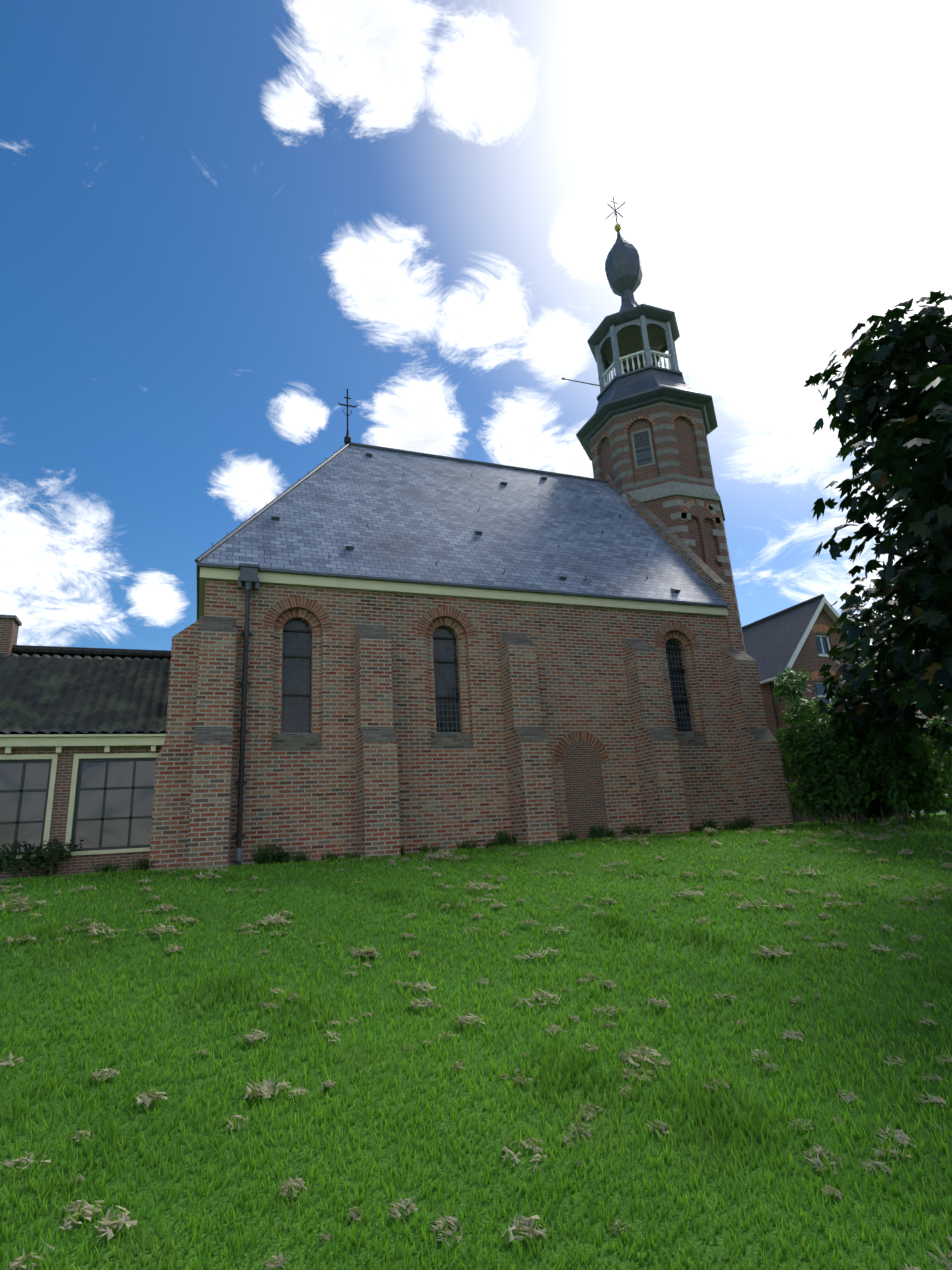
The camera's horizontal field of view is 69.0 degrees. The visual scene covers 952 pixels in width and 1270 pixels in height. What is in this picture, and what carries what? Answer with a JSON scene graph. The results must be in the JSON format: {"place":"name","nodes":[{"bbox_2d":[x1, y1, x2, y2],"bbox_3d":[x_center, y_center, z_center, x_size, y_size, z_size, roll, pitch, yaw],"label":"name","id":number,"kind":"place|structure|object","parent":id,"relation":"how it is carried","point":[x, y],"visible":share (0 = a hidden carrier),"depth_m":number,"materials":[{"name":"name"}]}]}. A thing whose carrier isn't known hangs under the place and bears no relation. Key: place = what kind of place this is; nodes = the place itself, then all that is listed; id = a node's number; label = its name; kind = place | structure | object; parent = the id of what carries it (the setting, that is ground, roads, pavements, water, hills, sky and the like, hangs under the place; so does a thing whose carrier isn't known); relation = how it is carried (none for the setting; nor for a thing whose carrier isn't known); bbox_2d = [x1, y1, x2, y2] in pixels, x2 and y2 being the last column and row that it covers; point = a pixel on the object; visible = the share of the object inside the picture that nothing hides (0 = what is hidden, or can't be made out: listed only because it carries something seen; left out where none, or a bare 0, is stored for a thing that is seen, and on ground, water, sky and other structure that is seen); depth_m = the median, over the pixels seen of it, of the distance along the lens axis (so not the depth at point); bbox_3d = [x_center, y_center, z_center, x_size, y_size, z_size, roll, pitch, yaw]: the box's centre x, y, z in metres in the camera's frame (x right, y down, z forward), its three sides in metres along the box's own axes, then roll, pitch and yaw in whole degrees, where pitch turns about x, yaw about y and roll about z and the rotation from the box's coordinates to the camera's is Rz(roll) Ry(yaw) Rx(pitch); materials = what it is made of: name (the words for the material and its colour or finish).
{"place":"outdoors","nodes":[
{"label":"outdoors","id":0,"kind":"place"},
{"bbox_2d":[204,579,746,866],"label":"church nave walls","id":1,"kind":"structure","parent":0,"point":[299,792],"depth_m":17.95,"materials":[{"name":"brown brick"}]},
{"bbox_2d":[228,563,259,866],"bbox_3d":[-5.361,1.736,15.999,0.480,7.111,0.380,3,-17,-21],"label":"drainpipe","id":2,"kind":"object","parent":1,"relation":"attached to","point":[248,578],"visible":0.83,"depth_m":16.04,"materials":[{"name":"grey metal"}]},
{"bbox_2d":[197,445,728,619],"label":"church roof","id":3,"kind":"structure","parent":1,"relation":"on","point":[422,515],"depth_m":21.91,"materials":[{"name":"grey tile"}]},
{"bbox_2d":[338,388,356,444],"bbox_3d":[-4.772,-8.137,25.727,0.738,2.400,0.260,3,-17,-21],"label":"roof cross","id":4,"kind":"object","parent":3,"relation":"on","point":[347,438],"visible":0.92,"depth_m":25.63,"materials":[{"name":"black metal"}]},
{"bbox_2d":[195,442,680,592],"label":"roof trim","id":5,"kind":"structure","parent":3,"relation":"on","point":[201,557],"depth_m":23.82,"materials":[{"name":"grey metal"}]},
{"bbox_2d":[199,567,727,618],"bbox_3d":[-1.282,0.377,24.440,15.830,0.350,11.260,3,-17,-21],"label":"church eaves board","id":6,"kind":"object","parent":1,"relation":"attached to","point":[321,581],"visible":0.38,"depth_m":18.88,"materials":[{"name":"beige wood"}]},
{"bbox_2d":[148,616,792,870],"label":"buttresses","id":7,"kind":"structure","parent":1,"relation":"attached to","point":[191,809],"depth_m":16.94,"materials":[{"name":"brown brick"}]},
{"bbox_2d":[263,597,699,840],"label":"brick arches","id":8,"kind":"structure","parent":1,"relation":"in","point":[580,759],"depth_m":18.82,"materials":[{"name":"brown brick"}]},
{"bbox_2d":[281,619,693,733],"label":"arched windows","id":9,"kind":"structure","parent":1,"relation":"in","point":[296,691],"depth_m":18.28,"materials":[{"name":"grey glass"}]},
{"bbox_2d":[0,812,951,1269],"bbox_3d":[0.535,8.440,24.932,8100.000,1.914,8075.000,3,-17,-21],"label":"lawn ground","id":10,"kind":"structure","parent":0,"point":[148,1188],"depth_m":4.79,"materials":[{"name":"green plant"}]},
{"bbox_2d":[0,615,170,879],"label":"annex building","id":11,"kind":"structure","parent":10,"relation":"on","point":[65,746],"depth_m":14.90,"materials":[{"name":"brown brick"}]},
{"bbox_2d":[0,753,158,859],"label":"annex windows","id":12,"kind":"structure","parent":11,"relation":"in","point":[110,809],"depth_m":14.83,"materials":[{"name":"grey glass"}]},
{"bbox_2d":[0,653,170,733],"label":"annex roof","id":13,"kind":"structure","parent":11,"relation":"attached to","point":[47,694],"depth_m":16.48,"materials":[{"name":"black tile"}]},
{"bbox_2d":[0,816,755,877],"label":"shrubs","id":14,"kind":"object","parent":10,"relation":"on","point":[32,861],"visible":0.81,"depth_m":13.90,"materials":[{"name":"green plant"}]},
{"bbox_2d":[91,813,752,873],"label":"plants","id":15,"kind":"object","parent":10,"relation":"on","point":[608,834],"visible":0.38,"depth_m":16.67,"materials":[{"name":"green plant"}]},
{"bbox_2d":[0,815,951,1269],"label":"dry grass tufts","id":16,"kind":"object","parent":10,"relation":"on","point":[268,1089],"visible":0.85,"depth_m":5.15,"materials":[{"name":"beige plant"}]},
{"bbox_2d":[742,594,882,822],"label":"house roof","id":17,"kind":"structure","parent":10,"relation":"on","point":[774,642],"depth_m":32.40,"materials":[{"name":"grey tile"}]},
{"bbox_2d":[771,660,951,824],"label":"hedge shrub","id":18,"kind":"object","parent":10,"relation":"on","point":[874,774],"depth_m":19.00,"materials":[{"name":"green plant"}]},
{"bbox_2d":[804,290,951,757],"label":"chestnut tree","id":19,"kind":"object","parent":10,"relation":"on","point":[909,427],"depth_m":12.16,"materials":[{"name":"green plant"}]},
{"bbox_2d":[898,690,951,813],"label":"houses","id":20,"kind":"structure","parent":10,"relation":"on","point":[919,712],"depth_m":51.54,"materials":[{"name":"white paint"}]},
{"bbox_2d":[0,0,951,662],"label":"sky","id":21,"kind":"structure","parent":0,"point":[221,221],"materials":[{"name":"blue"}]},
{"bbox_2d":[576,365,745,652],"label":"church tower","id":22,"kind":"structure","parent":0,"point":[642,433],"depth_m":28.45,"materials":[{"name":"brown brick"}]},
{"bbox_2d":[562,315,679,392],"bbox_3d":[6.786,-12.147,32.228,5.044,2.766,3.540,-10,-17,22],"label":"belfry","id":23,"kind":"object","parent":22,"relation":"on","point":[605,368],"visible":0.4,"depth_m":30.87,"materials":[{"name":"white wood"}]},
{"bbox_2d":[587,197,679,365],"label":"spire","id":24,"kind":"structure","parent":23,"relation":"on","point":[623,269],"depth_m":32.55,"materials":[{"name":"grey metal"}]},
{"bbox_2d":[662,499,745,650],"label":"brick quoins","id":25,"kind":"object","parent":22,"relation":"attached to","point":[680,528],"visible":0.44,"depth_m":27.09,"materials":[{"name":"brown brick"}]},
{"bbox_2d":[606,474,741,649],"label":"church west gable","id":26,"kind":"structure","parent":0,"point":[711,578],"depth_m":23.89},
{"bbox_2d":[760,604,909,822],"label":"house walls","id":27,"kind":"structure","parent":0,"point":[809,660],"depth_m":31.17,"materials":[{"name":"brown brick"}]},
{"bbox_2d":[814,634,839,703],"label":"house windows","id":28,"kind":"structure","parent":27,"relation":"in","point":[823,642],"depth_m":32.00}
]}

